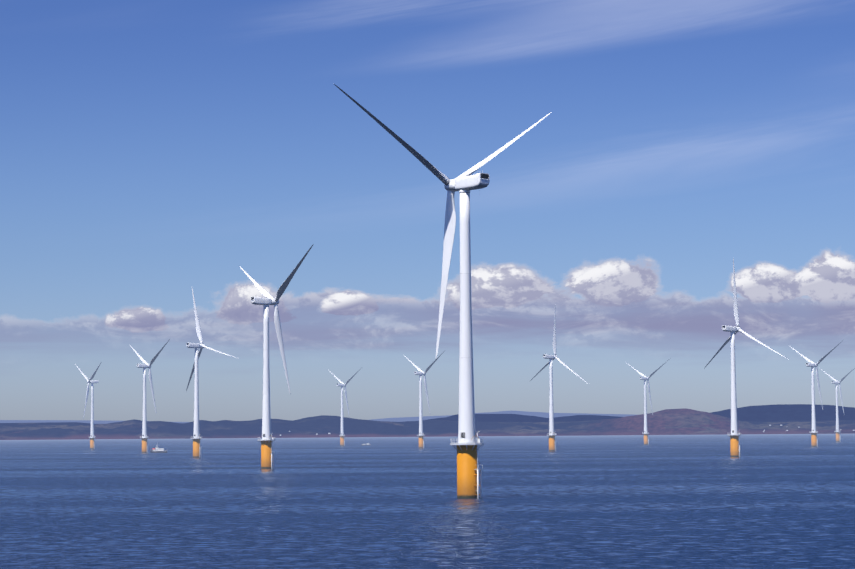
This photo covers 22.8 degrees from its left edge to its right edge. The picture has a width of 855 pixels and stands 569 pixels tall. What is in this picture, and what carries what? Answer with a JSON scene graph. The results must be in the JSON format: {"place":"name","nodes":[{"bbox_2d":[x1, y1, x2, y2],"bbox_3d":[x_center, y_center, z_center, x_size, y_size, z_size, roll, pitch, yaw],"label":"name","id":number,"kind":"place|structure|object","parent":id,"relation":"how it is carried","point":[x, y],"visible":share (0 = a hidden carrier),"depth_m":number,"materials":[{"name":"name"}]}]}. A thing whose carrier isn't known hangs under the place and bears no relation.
{"place":"outdoors","nodes":[
{"label":"outdoors","id":0,"kind":"place"},
{"bbox_2d":[0,411,633,423],"bbox_3d":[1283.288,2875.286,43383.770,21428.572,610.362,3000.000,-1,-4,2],"label":"hills","id":1,"kind":"structure","parent":0,"point":[537,414],"depth_m":44312.96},
{"bbox_2d":[0,434,854,568],"bbox_3d":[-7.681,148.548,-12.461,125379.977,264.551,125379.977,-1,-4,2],"label":"sea","id":2,"kind":"structure","parent":0,"point":[775,501],"depth_m":491.59,"materials":[{"name":"liquid"}]},
{"bbox_2d":[75,363,100,448],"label":"turbine","id":3,"kind":"object","parent":2,"relation":"on","point":[92,436],"visible":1,"depth_m":2515.92,"materials":[{"name":"white paint"}]},
{"bbox_2d":[130,339,169,452],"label":"turbine","id":4,"kind":"object","parent":2,"relation":"on","point":[144,366],"visible":1,"depth_m":1956.91,"materials":[{"name":"white paint"}]},
{"bbox_2d":[150,447,167,452],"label":"workboat","id":5,"kind":"object","parent":2,"relation":"on","point":[159,450],"visible":0.85,"depth_m":1948.34,"materials":[{"name":"white metal"}]},
{"bbox_2d":[186,288,238,457],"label":"turbine","id":6,"kind":"object","parent":2,"relation":"on","point":[197,437],"visible":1,"depth_m":1517.25,"materials":[{"name":"white paint"}]},
{"bbox_2d":[239,244,313,468],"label":"turbine","id":7,"kind":"object","parent":2,"relation":"on","point":[266,441],"visible":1,"depth_m":1013.58,"materials":[{"name":"white paint"}]},
{"bbox_2d":[332,373,356,445],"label":"turbine","id":8,"kind":"object","parent":2,"relation":"on","point":[342,441],"visible":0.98,"depth_m":2789.99,"materials":[{"name":"white paint"}]},
{"bbox_2d":[405,354,441,447],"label":"turbine","id":9,"kind":"object","parent":2,"relation":"on","point":[421,435],"visible":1,"depth_m":2270.20,"materials":[{"name":"white paint"}]},
{"bbox_2d":[334,84,550,498],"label":"turbine","id":10,"kind":"object","parent":2,"relation":"on","point":[464,184],"visible":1,"depth_m":537.21,"materials":[{"name":"white paint"}]},
{"bbox_2d":[530,305,586,450],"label":"turbine","id":11,"kind":"object","parent":2,"relation":"on","point":[551,433],"visible":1,"depth_m":1796.82,"materials":[{"name":"white paint"}]},
{"bbox_2d":[627,361,666,444],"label":"turbine","id":12,"kind":"object","parent":2,"relation":"on","point":[646,432],"visible":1,"depth_m":2559.56,"materials":[{"name":"white paint"}]},
{"bbox_2d":[705,258,787,456],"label":"turbine","id":13,"kind":"object","parent":2,"relation":"on","point":[735,446],"visible":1,"depth_m":1325.48,"materials":[{"name":"white paint"}]},
{"bbox_2d":[791,342,840,446],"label":"turbine","id":14,"kind":"object","parent":2,"relation":"on","point":[814,432],"visible":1,"depth_m":2079.10,"materials":[{"name":"white paint"}]},
{"bbox_2d":[821,368,854,441],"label":"turbine","id":15,"kind":"object","parent":2,"relation":"on","point":[837,431],"visible":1,"depth_m":2866.44,"materials":[{"name":"white paint"}]},
{"bbox_2d":[0,408,854,439],"bbox_3d":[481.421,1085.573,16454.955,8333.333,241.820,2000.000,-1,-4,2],"label":"hills","id":16,"kind":"structure","parent":0,"point":[684,421],"depth_m":16109.35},
{"bbox_2d":[0,0,854,421],"label":"sky","id":17,"kind":"structure","parent":0,"point":[152,151],"materials":[{"name":"blue"}]},
{"bbox_2d":[405,404,854,421],"bbox_3d":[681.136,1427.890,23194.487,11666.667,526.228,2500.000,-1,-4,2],"label":"hills","id":18,"kind":"structure","parent":0,"point":[780,412],"depth_m":23371.44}
]}

